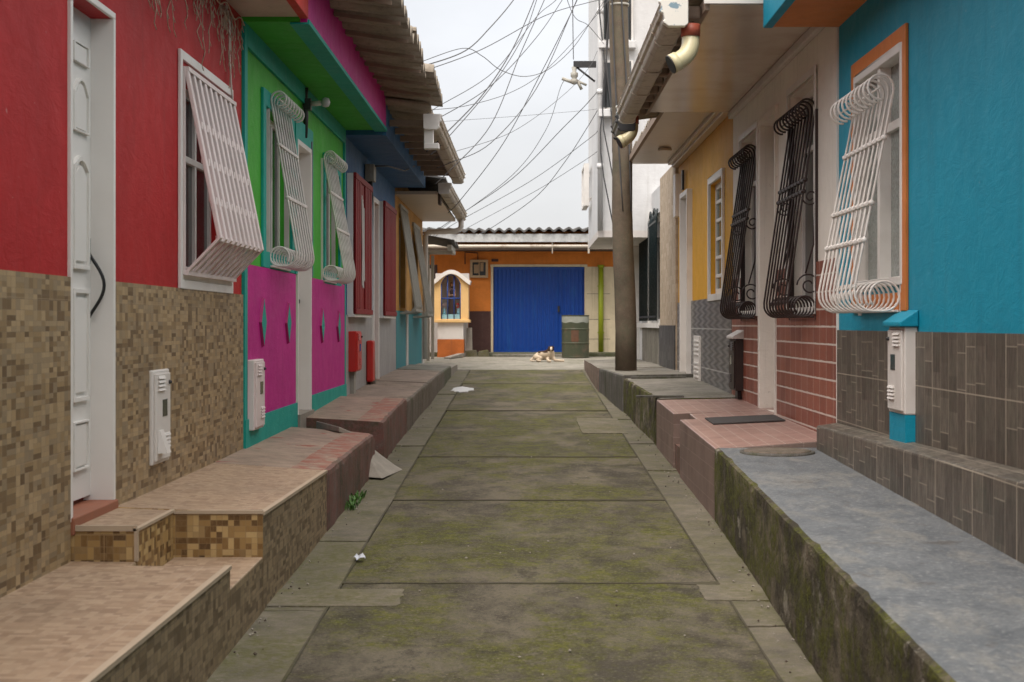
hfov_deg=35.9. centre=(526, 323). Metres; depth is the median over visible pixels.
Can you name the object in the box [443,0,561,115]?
cable
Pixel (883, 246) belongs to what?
window
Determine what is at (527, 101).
cable
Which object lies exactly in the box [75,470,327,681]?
pavement nosing
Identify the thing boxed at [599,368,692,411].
pavement
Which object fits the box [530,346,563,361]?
dog
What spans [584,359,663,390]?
pavement
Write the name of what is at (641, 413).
pavement
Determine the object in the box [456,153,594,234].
cable
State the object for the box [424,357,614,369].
street
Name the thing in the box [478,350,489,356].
cement block
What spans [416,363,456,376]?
pavement
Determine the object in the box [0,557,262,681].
pavement
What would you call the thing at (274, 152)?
window
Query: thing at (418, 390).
pavement
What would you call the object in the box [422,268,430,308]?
window
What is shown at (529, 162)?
cable
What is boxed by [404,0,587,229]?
sky
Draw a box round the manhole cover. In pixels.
[740,447,814,456]
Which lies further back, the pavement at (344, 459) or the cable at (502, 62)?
the cable at (502, 62)
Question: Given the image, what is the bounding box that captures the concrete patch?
[266,418,768,607]
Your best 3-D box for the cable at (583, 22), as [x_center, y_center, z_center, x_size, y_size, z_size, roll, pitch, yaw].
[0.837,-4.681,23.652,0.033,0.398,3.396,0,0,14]
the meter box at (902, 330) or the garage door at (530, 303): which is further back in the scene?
the garage door at (530, 303)
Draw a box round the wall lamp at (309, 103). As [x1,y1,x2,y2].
[303,87,329,137]
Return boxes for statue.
[448,282,455,313]
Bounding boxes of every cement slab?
[316,421,351,432]
[369,450,401,477]
[466,328,471,350]
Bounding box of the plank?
[444,353,464,358]
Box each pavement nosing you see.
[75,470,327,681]
[631,376,685,397]
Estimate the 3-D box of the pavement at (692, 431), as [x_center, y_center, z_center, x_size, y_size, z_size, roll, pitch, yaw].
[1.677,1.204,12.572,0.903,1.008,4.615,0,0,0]
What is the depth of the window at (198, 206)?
9.85 m
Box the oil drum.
[561,315,588,357]
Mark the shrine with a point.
(450, 340)
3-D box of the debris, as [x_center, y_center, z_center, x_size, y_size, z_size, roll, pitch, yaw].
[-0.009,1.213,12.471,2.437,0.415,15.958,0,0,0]
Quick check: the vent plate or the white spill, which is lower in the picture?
the white spill
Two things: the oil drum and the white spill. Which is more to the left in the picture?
the white spill
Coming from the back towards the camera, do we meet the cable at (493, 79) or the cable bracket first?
the cable bracket
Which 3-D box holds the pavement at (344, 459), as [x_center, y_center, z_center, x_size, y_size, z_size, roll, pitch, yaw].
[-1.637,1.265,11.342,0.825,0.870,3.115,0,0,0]
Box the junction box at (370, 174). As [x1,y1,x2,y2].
[365,164,414,202]
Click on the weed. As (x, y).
(352, 502)
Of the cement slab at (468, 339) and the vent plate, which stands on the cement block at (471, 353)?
the cement slab at (468, 339)
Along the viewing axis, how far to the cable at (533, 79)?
19.33 m
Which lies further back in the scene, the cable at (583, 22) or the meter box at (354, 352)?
the cable at (583, 22)
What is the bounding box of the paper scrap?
[352,553,364,559]
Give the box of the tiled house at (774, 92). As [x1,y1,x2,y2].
[616,0,838,431]
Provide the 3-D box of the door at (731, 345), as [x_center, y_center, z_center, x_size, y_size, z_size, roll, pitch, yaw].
[1.919,0.380,14.808,0.028,0.442,0.361,0,0,0]
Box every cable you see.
[424,0,604,76]
[426,0,533,151]
[427,0,555,113]
[428,92,596,236]
[428,131,597,241]
[429,0,513,63]
[430,0,536,154]
[431,52,596,160]
[433,1,607,109]
[433,81,563,235]
[434,0,598,67]
[435,1,543,183]
[437,0,576,167]
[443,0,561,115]
[444,109,594,121]
[448,1,576,212]
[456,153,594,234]
[479,110,597,233]
[567,0,603,43]
[572,0,573,58]
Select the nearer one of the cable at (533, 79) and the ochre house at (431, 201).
the cable at (533, 79)
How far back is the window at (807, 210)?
11.91 m
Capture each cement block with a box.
[464,350,477,356]
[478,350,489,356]
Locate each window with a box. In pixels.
[186,89,210,273]
[270,120,279,253]
[326,176,329,265]
[399,218,399,307]
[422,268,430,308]
[470,260,487,277]
[599,0,635,49]
[599,60,632,117]
[647,217,659,322]
[715,182,720,293]
[751,140,755,309]
[802,86,816,306]
[853,42,901,286]
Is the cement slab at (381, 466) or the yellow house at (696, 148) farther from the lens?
the yellow house at (696, 148)
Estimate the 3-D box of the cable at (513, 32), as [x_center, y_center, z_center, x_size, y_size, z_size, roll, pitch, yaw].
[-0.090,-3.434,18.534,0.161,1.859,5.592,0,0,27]
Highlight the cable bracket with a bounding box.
[562,61,595,89]
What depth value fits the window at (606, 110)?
25.43 m
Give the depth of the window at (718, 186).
17.17 m
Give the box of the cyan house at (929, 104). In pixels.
[763,0,1023,563]
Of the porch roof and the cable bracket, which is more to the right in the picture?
the cable bracket
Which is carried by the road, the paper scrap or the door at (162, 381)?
the paper scrap
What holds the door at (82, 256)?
in the red house at (130, 238)
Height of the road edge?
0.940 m
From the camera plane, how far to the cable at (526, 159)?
27.31 m
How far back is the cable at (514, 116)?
21.85 m
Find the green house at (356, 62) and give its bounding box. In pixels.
[241,0,442,448]
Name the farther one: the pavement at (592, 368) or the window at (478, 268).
the window at (478, 268)
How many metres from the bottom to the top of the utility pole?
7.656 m
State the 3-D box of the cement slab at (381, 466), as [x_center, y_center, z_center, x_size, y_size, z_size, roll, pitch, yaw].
[-1.241,1.084,12.833,0.369,0.254,0.892,0,0,6]
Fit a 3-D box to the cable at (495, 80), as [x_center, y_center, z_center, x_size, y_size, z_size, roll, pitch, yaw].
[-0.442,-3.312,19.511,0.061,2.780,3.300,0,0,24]
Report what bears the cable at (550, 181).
attached to the white building
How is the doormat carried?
on the pavement at (692, 431)
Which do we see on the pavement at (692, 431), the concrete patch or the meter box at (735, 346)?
the meter box at (735, 346)
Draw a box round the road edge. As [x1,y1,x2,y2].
[206,369,822,681]
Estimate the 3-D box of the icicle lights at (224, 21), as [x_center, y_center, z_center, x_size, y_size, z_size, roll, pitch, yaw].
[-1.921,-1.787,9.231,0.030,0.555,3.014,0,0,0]
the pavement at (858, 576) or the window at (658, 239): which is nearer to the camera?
the pavement at (858, 576)
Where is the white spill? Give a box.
[451,386,473,392]
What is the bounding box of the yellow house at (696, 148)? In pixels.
[610,112,732,393]
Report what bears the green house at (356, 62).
on the ground
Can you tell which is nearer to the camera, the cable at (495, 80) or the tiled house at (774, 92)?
the tiled house at (774, 92)
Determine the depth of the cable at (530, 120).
23.32 m
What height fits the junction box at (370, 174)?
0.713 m
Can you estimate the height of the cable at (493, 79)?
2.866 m
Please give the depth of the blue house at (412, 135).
18.82 m
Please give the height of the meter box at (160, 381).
0.490 m
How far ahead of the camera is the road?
8.48 m
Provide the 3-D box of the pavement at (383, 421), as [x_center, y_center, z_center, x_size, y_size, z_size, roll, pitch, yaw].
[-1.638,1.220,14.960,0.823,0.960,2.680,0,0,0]
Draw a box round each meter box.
[149,369,171,465]
[248,359,265,430]
[348,331,362,393]
[726,330,743,398]
[883,310,917,442]
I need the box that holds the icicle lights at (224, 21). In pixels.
[148,0,244,87]
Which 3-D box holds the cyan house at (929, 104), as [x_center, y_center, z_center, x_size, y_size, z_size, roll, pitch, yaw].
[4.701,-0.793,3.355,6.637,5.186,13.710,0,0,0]
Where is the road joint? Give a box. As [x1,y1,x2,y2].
[281,370,783,681]
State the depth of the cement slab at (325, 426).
12.78 m
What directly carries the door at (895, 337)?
in the meter box at (902, 330)
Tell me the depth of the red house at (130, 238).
7.41 m
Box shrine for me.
[434,270,471,356]
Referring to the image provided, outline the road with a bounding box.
[285,370,779,681]
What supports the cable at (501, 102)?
attached to the blue house at (412, 135)
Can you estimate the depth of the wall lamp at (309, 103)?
13.73 m
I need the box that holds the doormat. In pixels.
[705,415,785,424]
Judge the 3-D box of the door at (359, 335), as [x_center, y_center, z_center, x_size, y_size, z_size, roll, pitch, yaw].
[-1.836,0.300,17.400,0.028,0.405,0.430,0,0,0]
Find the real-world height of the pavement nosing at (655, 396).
0.072 m
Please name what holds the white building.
on the ground
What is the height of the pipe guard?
0.540 m
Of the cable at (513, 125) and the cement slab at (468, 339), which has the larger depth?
the cement slab at (468, 339)
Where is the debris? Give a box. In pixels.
[216,406,805,681]
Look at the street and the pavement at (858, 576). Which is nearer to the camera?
the pavement at (858, 576)
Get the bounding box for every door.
[73,7,105,500]
[154,372,171,461]
[255,362,265,427]
[357,333,362,369]
[493,267,583,351]
[728,341,734,388]
[886,330,902,410]
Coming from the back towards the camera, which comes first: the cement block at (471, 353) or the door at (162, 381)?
the cement block at (471, 353)
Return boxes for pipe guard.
[366,340,375,383]
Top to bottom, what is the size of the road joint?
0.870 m
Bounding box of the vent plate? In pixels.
[693,336,700,380]
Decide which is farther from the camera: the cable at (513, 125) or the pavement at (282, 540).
the cable at (513, 125)
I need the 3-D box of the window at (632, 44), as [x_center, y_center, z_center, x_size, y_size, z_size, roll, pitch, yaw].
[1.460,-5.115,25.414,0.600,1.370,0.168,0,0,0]
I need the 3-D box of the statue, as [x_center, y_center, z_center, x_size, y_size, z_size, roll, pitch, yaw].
[-1.570,-0.545,33.241,0.186,0.685,0.188,0,0,0]
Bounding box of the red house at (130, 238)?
[0,0,307,597]
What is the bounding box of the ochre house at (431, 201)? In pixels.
[395,176,466,368]
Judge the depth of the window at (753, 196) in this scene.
14.78 m
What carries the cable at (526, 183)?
attached to the white building
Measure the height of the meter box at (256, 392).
0.490 m
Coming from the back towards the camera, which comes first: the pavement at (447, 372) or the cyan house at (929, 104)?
the pavement at (447, 372)
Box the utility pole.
[609,0,636,370]
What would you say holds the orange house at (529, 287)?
on the ground
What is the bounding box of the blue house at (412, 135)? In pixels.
[346,97,465,394]
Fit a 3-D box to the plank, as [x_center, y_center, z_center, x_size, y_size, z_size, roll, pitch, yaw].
[-1.500,0.655,32.660,0.190,0.110,1.109,0,0,15]
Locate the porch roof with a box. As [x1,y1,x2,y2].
[422,234,458,360]
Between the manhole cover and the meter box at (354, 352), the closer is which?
the manhole cover
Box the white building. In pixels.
[582,0,677,369]
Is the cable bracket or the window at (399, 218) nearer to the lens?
the window at (399, 218)
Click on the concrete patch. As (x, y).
(386, 597)
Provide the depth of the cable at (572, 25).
25.70 m
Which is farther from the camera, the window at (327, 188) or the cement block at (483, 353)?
the cement block at (483, 353)
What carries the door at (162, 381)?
in the meter box at (160, 381)
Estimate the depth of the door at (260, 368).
11.07 m
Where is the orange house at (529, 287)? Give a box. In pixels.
[422,227,614,356]
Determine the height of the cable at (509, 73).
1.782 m
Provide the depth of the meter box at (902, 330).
8.18 m
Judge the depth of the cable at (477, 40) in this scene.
18.22 m
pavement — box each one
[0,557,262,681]
[71,463,326,610]
[215,427,374,530]
[306,396,406,458]
[347,369,443,431]
[397,364,450,385]
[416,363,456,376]
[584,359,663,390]
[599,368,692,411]
[623,377,735,445]
[657,399,816,519]
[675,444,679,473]
[714,448,1023,681]
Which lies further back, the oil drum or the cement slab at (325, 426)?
the oil drum
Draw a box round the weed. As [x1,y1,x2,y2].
[345,489,366,510]

